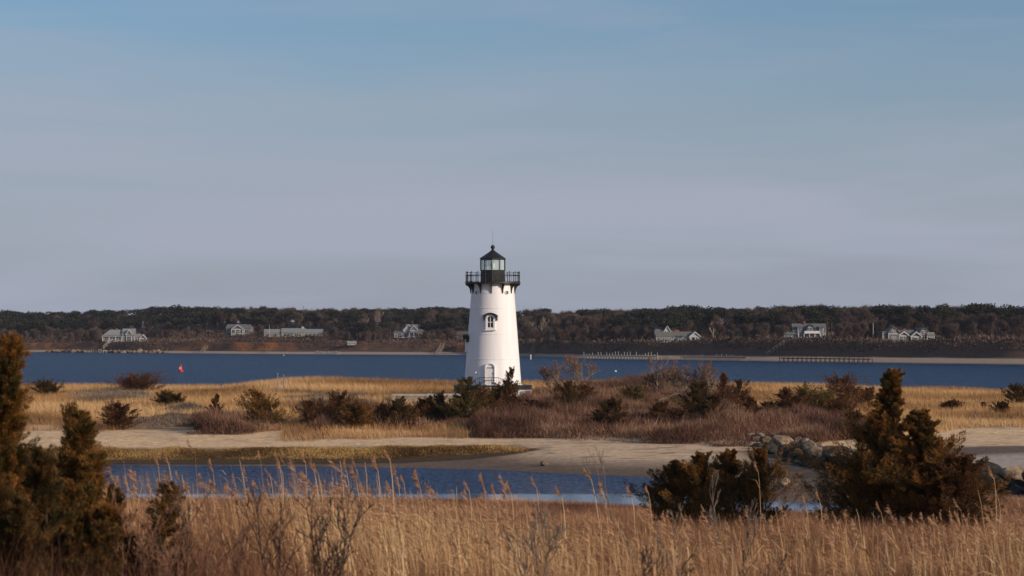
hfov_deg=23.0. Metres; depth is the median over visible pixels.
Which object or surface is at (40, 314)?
pine tree
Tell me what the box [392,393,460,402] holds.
walkway wall
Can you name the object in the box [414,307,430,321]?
pine tree
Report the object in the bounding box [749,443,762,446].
boulder
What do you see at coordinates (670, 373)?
bare tree
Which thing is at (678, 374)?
bare tree
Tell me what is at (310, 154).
sky
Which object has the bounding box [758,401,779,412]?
cedar tree
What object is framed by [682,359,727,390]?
bare tree
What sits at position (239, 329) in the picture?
house
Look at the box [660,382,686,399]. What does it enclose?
fallen branch
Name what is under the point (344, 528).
bare shrub
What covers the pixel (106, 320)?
pine tree
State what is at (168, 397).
cedar bush
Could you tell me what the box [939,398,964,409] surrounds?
cedar bush
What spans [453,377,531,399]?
lighthouse foundation
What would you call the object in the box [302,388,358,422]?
cedar bush
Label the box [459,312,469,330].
pine tree
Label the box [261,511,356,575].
bare shrub
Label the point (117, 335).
house
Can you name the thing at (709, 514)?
bare shrub
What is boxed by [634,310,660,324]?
pine tree
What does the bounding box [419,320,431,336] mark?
pine tree
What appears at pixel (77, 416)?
cedar tree
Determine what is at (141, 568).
bare shrub
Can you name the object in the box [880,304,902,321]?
pine tree
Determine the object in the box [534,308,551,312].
pine tree
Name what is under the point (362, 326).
pine tree
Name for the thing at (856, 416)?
cedar tree
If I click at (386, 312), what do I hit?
pine tree
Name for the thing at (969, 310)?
pine tree
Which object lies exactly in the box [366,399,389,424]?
cedar bush
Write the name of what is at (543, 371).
bare tree
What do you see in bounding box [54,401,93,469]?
cedar tree
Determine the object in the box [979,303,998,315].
pine tree
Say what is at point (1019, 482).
boulder
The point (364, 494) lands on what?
tall reed
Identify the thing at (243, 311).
pine tree
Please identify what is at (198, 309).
pine tree
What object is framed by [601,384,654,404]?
cedar bush
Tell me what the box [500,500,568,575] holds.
bare shrub
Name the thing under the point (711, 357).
pier
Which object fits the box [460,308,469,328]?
pine tree
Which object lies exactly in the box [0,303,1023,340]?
bare woods
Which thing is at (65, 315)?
pine tree
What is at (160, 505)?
cedar tree
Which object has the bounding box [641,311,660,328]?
pine tree
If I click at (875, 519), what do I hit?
bare shrub
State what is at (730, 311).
pine tree
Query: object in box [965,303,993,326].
pine tree
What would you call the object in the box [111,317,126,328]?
pine tree
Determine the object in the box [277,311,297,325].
pine tree
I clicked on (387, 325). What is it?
pine tree
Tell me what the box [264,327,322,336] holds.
house
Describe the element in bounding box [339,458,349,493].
tall reed
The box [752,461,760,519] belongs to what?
tall reed
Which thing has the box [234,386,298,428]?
cedar bush
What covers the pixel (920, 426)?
cedar tree
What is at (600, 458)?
reed
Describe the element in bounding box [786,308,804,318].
pine tree
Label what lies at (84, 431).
cedar tree
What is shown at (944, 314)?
pine tree
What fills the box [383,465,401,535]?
tall reed
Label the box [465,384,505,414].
cedar tree
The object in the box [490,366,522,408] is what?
cedar tree
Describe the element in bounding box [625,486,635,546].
tall reed
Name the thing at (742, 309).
pine tree
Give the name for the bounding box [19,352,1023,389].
sea
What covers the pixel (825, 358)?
pier
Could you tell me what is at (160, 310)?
pine tree
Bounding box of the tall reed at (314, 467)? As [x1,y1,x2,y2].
[311,464,324,518]
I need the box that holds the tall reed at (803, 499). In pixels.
[795,494,809,542]
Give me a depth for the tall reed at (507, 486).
35.03 m
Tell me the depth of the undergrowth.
33.67 m
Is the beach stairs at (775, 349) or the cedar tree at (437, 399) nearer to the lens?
the cedar tree at (437, 399)
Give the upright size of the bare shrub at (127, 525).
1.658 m
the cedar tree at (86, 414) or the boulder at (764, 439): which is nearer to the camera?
the cedar tree at (86, 414)
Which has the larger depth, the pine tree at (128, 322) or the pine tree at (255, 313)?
the pine tree at (128, 322)
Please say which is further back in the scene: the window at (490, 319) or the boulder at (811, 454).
the window at (490, 319)
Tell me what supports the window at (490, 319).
in the lighthouse
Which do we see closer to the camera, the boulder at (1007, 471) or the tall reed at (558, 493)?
the tall reed at (558, 493)
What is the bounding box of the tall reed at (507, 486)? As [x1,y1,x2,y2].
[499,481,514,547]
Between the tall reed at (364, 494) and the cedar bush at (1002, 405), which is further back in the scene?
the cedar bush at (1002, 405)
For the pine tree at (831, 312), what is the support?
on the ground at (1002, 446)
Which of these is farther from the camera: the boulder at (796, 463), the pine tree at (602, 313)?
the pine tree at (602, 313)
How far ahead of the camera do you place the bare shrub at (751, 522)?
36.79 m
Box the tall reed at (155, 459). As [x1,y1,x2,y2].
[143,454,160,507]
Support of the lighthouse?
on the lighthouse foundation
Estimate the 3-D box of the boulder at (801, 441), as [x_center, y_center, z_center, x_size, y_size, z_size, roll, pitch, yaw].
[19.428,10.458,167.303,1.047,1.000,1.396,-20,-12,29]
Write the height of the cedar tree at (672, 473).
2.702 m
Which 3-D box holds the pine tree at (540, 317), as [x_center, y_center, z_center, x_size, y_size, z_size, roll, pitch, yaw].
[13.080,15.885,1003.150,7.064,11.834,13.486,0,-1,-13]
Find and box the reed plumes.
[101,441,1023,575]
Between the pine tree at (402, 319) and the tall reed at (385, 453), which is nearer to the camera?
the tall reed at (385, 453)
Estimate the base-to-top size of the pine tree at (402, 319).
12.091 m
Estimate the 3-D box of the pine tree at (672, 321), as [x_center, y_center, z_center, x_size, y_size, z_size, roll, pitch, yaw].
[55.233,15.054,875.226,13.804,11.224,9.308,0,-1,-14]
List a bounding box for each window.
[464,339,467,351]
[486,314,494,329]
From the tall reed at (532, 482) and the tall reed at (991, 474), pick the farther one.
the tall reed at (532, 482)
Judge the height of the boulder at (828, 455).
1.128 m
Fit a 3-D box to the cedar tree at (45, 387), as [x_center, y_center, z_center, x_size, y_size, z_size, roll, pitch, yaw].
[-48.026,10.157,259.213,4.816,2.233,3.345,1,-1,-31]
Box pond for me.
[58,465,856,512]
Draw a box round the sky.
[0,0,1023,322]
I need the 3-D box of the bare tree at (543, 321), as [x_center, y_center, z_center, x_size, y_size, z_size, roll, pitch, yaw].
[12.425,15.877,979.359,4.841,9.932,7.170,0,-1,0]
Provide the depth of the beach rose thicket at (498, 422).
190.52 m
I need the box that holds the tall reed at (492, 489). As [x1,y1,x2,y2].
[481,484,506,557]
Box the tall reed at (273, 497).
[269,476,278,522]
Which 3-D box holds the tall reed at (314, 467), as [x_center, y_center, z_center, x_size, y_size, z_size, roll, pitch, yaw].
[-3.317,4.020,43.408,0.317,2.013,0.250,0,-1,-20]
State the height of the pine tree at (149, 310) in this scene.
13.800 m
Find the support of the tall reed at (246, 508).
on the ground at (1002, 446)
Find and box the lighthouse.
[462,245,521,384]
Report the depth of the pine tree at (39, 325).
1228.44 m
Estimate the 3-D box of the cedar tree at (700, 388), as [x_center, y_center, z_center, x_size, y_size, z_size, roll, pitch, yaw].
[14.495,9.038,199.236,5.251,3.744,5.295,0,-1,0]
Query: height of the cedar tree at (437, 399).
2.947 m
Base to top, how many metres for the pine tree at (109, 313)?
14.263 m
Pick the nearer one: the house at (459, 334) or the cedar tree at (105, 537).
the cedar tree at (105, 537)
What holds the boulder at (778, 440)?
on the ground at (1002, 446)
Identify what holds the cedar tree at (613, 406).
on the ground at (1002, 446)
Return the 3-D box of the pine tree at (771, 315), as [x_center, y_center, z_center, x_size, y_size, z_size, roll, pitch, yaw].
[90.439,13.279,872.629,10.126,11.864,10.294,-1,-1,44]
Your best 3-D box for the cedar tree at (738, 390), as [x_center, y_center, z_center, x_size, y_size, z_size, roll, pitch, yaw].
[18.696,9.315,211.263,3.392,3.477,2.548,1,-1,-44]
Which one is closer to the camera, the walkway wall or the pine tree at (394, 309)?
the walkway wall
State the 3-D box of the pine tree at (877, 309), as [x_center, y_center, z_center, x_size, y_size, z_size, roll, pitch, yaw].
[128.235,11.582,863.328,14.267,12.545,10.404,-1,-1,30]
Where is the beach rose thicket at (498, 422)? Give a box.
[186,371,867,446]
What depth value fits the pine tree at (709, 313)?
920.03 m
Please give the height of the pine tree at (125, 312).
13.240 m
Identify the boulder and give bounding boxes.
[540,461,548,465]
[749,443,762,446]
[752,433,765,436]
[759,436,770,443]
[762,443,777,450]
[767,447,777,453]
[771,435,793,448]
[778,478,789,484]
[788,441,797,451]
[790,448,802,459]
[793,460,801,464]
[796,437,809,452]
[798,460,814,466]
[802,440,816,451]
[802,453,816,460]
[808,446,821,457]
[814,456,829,466]
[821,445,834,456]
[824,446,846,458]
[978,472,1003,490]
[983,461,1001,471]
[996,479,1023,492]
[998,466,1023,480]
[1008,484,1023,494]
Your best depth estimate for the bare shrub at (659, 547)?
30.57 m
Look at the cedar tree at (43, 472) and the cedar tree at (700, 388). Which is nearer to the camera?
the cedar tree at (43, 472)
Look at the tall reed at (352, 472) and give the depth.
38.35 m
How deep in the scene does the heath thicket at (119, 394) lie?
234.73 m
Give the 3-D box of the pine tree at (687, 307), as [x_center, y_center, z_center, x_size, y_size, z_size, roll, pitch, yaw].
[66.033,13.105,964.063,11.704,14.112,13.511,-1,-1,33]
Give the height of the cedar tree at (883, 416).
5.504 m
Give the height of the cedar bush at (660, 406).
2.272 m
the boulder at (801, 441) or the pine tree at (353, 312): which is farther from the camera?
the pine tree at (353, 312)
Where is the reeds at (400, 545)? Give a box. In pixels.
[28,439,1023,575]
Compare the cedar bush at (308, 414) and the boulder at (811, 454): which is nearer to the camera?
the boulder at (811, 454)
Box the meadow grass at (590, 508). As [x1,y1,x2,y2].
[123,494,1023,538]
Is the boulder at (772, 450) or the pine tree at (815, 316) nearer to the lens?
the boulder at (772, 450)
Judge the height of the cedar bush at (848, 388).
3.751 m
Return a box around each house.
[101,328,147,341]
[226,324,253,335]
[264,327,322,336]
[346,341,356,344]
[394,324,423,337]
[456,331,467,338]
[653,325,700,341]
[783,321,826,337]
[877,327,935,340]
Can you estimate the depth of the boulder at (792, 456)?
164.21 m
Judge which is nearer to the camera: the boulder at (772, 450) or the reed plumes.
the reed plumes
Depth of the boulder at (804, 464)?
158.51 m
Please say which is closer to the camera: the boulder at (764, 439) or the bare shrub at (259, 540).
the bare shrub at (259, 540)
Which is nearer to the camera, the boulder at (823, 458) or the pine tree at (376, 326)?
the boulder at (823, 458)
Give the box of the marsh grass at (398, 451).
[26,443,529,459]
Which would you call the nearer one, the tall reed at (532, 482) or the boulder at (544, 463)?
the tall reed at (532, 482)
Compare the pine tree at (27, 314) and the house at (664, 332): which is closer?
the house at (664, 332)
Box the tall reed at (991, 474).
[983,467,996,540]
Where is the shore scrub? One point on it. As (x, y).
(216, 336)
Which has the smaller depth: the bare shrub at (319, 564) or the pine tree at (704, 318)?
the bare shrub at (319, 564)
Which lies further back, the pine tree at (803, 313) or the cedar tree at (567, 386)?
the pine tree at (803, 313)
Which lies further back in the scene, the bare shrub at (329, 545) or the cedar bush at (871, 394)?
the cedar bush at (871, 394)
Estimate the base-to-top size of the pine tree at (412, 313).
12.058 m
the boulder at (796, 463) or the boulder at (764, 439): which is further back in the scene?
the boulder at (764, 439)
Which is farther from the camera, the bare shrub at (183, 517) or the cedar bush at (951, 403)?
the cedar bush at (951, 403)
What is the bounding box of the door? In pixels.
[486,364,493,383]
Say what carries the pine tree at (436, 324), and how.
on the ground at (1002, 446)
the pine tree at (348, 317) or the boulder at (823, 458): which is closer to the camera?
the boulder at (823, 458)
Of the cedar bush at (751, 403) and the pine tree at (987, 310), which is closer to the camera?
the cedar bush at (751, 403)
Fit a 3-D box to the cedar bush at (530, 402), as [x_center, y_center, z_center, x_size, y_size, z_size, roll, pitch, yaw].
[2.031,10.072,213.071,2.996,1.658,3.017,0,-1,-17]
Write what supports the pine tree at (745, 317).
on the ground at (1002, 446)
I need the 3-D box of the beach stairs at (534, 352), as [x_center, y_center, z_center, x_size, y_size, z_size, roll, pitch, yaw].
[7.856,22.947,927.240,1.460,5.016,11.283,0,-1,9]
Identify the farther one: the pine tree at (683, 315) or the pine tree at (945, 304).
the pine tree at (683, 315)
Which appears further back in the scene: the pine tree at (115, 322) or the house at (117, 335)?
the pine tree at (115, 322)
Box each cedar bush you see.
[94,369,173,390]
[96,398,145,429]
[150,389,186,405]
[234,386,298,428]
[292,398,326,424]
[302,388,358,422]
[333,397,376,428]
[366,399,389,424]
[377,395,419,426]
[522,398,550,411]
[570,382,601,402]
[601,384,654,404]
[637,399,683,419]
[654,371,682,384]
[730,395,770,419]
[788,381,849,410]
[809,370,873,405]
[818,395,863,413]
[853,386,879,404]
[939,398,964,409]
[988,401,1009,413]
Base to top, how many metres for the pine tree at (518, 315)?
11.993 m
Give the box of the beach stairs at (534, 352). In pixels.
[529,344,536,356]
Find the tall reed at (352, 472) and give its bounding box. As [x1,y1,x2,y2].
[349,464,362,565]
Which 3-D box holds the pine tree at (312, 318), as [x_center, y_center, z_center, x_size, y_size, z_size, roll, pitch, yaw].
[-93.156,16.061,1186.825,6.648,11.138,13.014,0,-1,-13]
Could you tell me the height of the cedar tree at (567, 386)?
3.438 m
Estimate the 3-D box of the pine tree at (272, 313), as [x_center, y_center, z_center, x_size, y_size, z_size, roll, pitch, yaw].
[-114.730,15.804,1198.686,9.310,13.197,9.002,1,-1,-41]
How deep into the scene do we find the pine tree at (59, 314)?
1342.71 m
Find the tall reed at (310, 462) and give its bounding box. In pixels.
[308,456,320,519]
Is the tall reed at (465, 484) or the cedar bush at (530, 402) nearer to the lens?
the tall reed at (465, 484)
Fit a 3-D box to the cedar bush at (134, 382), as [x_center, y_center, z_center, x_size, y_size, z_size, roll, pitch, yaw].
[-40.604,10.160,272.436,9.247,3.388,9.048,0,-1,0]
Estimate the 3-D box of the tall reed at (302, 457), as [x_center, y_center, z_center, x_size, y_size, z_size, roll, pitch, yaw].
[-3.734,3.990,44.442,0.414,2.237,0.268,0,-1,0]
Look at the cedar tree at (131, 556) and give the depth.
22.62 m
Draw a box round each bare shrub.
[109,511,249,575]
[111,488,197,575]
[152,472,211,575]
[185,491,280,575]
[197,532,244,575]
[236,484,326,575]
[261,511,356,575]
[294,485,357,575]
[311,493,373,575]
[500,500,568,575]
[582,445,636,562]
[636,544,695,575]
[653,504,688,575]
[702,470,720,561]
[722,498,764,562]
[740,529,786,575]
[854,513,887,529]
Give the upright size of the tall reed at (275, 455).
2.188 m
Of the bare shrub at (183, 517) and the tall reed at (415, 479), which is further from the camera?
the tall reed at (415, 479)
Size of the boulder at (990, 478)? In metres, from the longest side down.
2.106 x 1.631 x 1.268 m
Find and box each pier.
[85,349,104,352]
[584,351,660,359]
[681,354,749,360]
[779,354,872,362]
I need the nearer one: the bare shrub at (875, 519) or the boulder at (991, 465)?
the bare shrub at (875, 519)
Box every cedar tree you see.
[0,331,40,512]
[0,443,81,575]
[0,443,137,575]
[0,495,126,575]
[20,415,102,523]
[23,455,191,575]
[25,378,65,393]
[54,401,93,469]
[56,410,94,481]
[58,408,101,467]
[71,449,113,537]
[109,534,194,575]
[205,393,225,412]
[400,406,422,425]
[409,396,441,422]
[415,390,450,420]
[431,376,487,419]
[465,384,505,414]
[483,379,523,413]
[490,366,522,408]
[511,398,526,412]
[545,376,587,409]
[581,396,632,426]
[614,459,713,526]
[642,373,660,387]
[658,450,746,528]
[662,379,724,418]
[686,448,756,527]
[693,393,727,420]
[712,372,732,402]
[715,444,812,526]
[723,379,750,407]
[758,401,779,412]
[765,387,813,411]
[783,367,990,528]
[792,455,906,529]
[837,408,1014,529]
[842,409,861,424]
[913,451,1004,531]
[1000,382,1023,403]
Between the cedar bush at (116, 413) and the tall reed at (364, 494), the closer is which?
the tall reed at (364, 494)
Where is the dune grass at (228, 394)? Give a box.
[18,375,1023,441]
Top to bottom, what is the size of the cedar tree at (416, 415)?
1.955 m
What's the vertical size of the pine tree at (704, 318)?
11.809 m
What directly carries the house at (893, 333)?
on the ground at (1002, 446)
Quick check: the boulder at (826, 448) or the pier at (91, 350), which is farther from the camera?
the pier at (91, 350)
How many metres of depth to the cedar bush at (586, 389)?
224.10 m
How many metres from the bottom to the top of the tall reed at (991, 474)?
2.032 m
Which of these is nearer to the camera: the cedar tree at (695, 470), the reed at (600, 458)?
the reed at (600, 458)
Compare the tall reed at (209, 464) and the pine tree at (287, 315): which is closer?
the tall reed at (209, 464)
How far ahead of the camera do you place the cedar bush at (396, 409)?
194.86 m
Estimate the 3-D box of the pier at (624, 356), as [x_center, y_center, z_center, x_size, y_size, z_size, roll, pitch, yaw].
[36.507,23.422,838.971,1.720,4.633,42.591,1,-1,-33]
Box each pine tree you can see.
[0,309,17,319]
[0,321,9,329]
[13,311,34,321]
[26,311,57,333]
[30,320,49,337]
[42,318,63,335]
[52,312,63,318]
[54,318,69,333]
[63,312,78,331]
[67,311,86,321]
[86,309,102,319]
[95,310,116,317]
[101,318,124,326]
[107,318,123,329]
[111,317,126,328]
[117,309,132,314]
[120,316,135,328]
[127,314,140,328]
[129,308,148,329]
[145,307,159,329]
[149,306,166,315]
[161,307,172,314]
[168,304,195,330]
[169,317,187,335]
[191,306,206,312]
[206,306,221,327]
[214,309,232,328]
[227,307,241,318]
[235,308,246,317]
[247,317,271,326]
[248,310,266,318]
[263,307,278,317]
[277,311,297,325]
[306,311,319,328]
[320,309,341,322]
[337,312,360,327]
[348,310,361,318]
[354,322,371,340]
[361,322,383,331]
[379,321,399,333]
[380,309,392,317]
[386,307,398,311]
[386,313,413,329]
[390,309,414,329]
[401,311,415,320]
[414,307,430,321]
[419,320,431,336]
[426,320,450,331]
[433,306,446,317]
[434,314,461,323]
[446,308,459,313]
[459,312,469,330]
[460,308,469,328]
[516,310,525,319]
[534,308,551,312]
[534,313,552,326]
[574,308,588,316]
[588,310,608,318]
[591,308,612,316]
[605,317,622,339]
[609,311,637,318]
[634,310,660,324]
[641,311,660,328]
[651,309,666,313]
[652,315,689,329]
[662,310,692,331]
[664,305,684,311]
[664,308,698,317]
[672,304,695,309]
[684,310,706,333]
[693,308,710,330]
[703,308,721,322]
[713,308,740,324]
[715,307,735,330]
[727,307,746,327]
[728,310,767,324]
[757,310,786,333]
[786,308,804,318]
[788,307,814,320]
[803,308,833,323]
[816,305,838,331]
[867,304,899,328]
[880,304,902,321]
[892,305,915,321]
[911,305,932,323]
[932,303,950,316]
[934,307,957,323]
[955,305,979,317]
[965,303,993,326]
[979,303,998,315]
[980,307,1009,331]
[987,308,1009,335]
[999,304,1021,319]
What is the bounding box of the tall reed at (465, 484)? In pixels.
[462,480,472,536]
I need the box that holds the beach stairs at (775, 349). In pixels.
[766,340,783,355]
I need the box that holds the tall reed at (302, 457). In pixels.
[298,451,311,526]
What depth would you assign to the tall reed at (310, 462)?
41.76 m
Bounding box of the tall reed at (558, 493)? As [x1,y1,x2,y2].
[554,486,566,562]
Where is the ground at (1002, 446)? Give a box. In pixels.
[15,321,1023,525]
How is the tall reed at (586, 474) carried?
on the ground at (1002, 446)
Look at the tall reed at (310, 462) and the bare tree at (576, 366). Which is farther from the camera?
the bare tree at (576, 366)
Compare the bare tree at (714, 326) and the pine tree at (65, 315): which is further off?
the pine tree at (65, 315)
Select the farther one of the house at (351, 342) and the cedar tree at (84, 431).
the house at (351, 342)
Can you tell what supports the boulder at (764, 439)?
on the ground at (1002, 446)
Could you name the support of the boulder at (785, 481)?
on the ground at (1002, 446)
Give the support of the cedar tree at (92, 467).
on the ground at (1002, 446)
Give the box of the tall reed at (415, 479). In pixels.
[411,470,433,575]
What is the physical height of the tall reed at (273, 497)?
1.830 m
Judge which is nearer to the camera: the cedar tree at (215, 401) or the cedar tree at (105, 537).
the cedar tree at (105, 537)
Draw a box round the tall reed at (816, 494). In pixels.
[815,491,824,528]
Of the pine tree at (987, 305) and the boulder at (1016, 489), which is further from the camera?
the pine tree at (987, 305)
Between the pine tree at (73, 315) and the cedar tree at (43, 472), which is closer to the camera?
the cedar tree at (43, 472)
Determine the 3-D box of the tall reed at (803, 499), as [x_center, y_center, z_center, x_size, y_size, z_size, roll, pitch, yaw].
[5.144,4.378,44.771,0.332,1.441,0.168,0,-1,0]
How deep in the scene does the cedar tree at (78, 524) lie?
23.82 m
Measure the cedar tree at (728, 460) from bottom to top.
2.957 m
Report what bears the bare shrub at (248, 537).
on the ground at (1002, 446)
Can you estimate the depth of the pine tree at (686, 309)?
931.57 m
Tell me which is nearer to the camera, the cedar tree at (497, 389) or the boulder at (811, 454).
the boulder at (811, 454)
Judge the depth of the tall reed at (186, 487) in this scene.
44.22 m
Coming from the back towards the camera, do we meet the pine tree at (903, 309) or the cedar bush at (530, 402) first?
the pine tree at (903, 309)
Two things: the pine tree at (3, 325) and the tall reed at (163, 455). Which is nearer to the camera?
the tall reed at (163, 455)
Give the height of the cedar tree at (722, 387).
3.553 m
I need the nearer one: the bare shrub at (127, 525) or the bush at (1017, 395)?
the bare shrub at (127, 525)
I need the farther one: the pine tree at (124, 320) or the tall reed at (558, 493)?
the pine tree at (124, 320)
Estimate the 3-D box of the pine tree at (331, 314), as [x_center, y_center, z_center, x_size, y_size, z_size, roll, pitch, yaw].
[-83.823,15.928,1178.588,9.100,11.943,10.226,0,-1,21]
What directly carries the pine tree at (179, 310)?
on the ground at (1002, 446)
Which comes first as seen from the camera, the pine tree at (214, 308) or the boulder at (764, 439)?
the boulder at (764, 439)
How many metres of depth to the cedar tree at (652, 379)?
256.17 m
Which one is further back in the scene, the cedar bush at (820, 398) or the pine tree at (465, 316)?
the pine tree at (465, 316)
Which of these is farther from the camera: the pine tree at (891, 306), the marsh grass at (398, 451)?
the pine tree at (891, 306)
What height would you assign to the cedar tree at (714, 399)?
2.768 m
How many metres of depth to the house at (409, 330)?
1109.76 m
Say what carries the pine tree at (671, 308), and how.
on the ground at (1002, 446)
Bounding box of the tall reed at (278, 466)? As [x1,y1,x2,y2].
[276,462,283,522]
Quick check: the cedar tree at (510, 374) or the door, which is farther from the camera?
the door
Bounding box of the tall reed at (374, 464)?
[370,455,380,547]
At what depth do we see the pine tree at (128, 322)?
1236.67 m
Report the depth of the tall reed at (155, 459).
38.46 m
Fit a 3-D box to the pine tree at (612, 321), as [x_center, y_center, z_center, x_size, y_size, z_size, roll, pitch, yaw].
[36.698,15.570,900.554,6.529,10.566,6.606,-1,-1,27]
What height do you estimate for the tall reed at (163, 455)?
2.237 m
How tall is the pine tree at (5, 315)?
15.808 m
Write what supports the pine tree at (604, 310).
on the ground at (1002, 446)
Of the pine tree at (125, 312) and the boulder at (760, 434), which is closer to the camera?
the boulder at (760, 434)
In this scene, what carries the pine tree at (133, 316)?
on the ground at (1002, 446)
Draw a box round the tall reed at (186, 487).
[182,479,191,517]
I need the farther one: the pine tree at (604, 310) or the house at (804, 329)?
the pine tree at (604, 310)
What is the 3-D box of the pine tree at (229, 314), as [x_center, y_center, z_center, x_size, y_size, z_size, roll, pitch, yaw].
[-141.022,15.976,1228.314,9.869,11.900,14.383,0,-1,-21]
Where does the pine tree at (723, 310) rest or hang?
on the ground at (1002, 446)
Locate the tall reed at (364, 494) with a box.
[353,466,367,513]
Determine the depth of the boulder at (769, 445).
172.89 m
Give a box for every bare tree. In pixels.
[374,308,383,328]
[535,359,566,387]
[538,318,549,337]
[563,354,601,383]
[642,357,678,388]
[668,361,695,388]
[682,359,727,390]
[709,318,724,337]
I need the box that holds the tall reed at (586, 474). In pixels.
[583,468,602,547]
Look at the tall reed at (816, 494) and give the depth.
52.53 m
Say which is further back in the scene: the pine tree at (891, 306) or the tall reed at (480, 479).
the pine tree at (891, 306)
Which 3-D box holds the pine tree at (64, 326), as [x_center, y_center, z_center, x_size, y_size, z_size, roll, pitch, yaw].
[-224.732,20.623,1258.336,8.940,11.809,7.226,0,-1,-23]
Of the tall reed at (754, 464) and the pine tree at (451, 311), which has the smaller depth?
the tall reed at (754, 464)
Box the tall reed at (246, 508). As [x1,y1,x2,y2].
[229,472,248,548]
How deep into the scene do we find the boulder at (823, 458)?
158.16 m
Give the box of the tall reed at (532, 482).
[530,476,540,532]
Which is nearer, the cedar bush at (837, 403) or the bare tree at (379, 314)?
the cedar bush at (837, 403)
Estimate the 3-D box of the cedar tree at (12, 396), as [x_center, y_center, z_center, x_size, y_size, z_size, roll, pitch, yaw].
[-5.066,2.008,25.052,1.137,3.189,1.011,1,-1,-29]
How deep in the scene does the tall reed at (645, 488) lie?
49.89 m
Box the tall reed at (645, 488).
[642,485,652,534]
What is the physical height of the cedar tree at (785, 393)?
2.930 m
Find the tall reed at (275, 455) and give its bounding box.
[272,452,285,534]
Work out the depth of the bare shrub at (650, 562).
22.66 m
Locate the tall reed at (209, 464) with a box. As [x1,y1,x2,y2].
[201,458,214,493]
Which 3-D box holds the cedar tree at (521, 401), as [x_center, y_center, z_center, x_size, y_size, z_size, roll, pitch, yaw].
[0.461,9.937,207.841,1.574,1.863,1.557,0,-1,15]
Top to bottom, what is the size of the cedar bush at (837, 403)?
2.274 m
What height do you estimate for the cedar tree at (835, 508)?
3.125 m
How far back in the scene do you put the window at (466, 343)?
249.26 m
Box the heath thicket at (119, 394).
[63,387,390,429]
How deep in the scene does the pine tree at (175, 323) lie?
1170.93 m
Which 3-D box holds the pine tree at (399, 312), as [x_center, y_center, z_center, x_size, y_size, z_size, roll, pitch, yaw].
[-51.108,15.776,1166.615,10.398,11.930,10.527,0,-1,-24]
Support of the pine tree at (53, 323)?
on the ground at (1002, 446)
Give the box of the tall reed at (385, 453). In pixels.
[381,449,395,562]
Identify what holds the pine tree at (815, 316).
on the ground at (1002, 446)
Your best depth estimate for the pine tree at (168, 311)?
1266.87 m
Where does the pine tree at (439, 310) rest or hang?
on the ground at (1002, 446)
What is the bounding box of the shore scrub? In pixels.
[2,327,1023,353]
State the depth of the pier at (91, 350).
1103.43 m
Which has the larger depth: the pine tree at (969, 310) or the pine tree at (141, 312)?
the pine tree at (141, 312)
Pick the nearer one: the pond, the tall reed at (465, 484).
the tall reed at (465, 484)
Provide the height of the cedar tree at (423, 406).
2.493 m
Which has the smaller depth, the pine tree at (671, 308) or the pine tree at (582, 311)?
the pine tree at (671, 308)
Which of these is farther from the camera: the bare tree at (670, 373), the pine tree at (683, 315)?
the pine tree at (683, 315)
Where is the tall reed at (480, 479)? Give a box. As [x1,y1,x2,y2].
[478,472,487,525]
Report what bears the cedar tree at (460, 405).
on the ground at (1002, 446)
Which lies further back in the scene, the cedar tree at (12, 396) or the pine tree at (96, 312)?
the pine tree at (96, 312)
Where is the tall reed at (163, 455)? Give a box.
[161,450,175,500]
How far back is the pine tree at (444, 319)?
1113.17 m
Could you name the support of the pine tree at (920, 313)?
on the ground at (1002, 446)
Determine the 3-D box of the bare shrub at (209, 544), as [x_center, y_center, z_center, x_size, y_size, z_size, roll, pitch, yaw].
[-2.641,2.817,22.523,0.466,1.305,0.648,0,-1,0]
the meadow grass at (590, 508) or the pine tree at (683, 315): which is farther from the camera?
the pine tree at (683, 315)
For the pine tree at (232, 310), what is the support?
on the ground at (1002, 446)
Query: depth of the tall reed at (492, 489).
39.22 m
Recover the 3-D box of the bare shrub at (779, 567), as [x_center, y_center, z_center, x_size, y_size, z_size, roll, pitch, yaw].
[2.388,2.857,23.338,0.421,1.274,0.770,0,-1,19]
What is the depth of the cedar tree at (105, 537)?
21.90 m
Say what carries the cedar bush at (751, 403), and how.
on the ground at (1002, 446)
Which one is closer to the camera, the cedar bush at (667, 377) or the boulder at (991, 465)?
the boulder at (991, 465)
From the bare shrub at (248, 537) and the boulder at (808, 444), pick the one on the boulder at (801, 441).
the boulder at (808, 444)
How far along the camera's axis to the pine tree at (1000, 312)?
787.07 m
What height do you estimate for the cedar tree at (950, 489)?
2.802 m
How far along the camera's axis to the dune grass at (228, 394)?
238.22 m
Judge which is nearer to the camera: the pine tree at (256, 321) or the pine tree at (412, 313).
the pine tree at (256, 321)
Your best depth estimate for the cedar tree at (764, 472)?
83.79 m
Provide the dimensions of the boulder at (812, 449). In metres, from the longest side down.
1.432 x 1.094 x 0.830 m
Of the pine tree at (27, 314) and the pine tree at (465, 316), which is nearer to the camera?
the pine tree at (465, 316)
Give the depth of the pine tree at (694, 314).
905.55 m
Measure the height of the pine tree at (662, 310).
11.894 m
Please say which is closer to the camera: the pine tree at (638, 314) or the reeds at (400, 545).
the reeds at (400, 545)
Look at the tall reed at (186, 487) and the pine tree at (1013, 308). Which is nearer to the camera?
the tall reed at (186, 487)
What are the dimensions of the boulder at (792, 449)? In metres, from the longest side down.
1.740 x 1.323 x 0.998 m
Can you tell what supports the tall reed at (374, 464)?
on the ground at (1002, 446)
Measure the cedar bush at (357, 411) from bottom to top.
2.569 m
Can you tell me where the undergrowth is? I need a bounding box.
[0,490,1023,575]

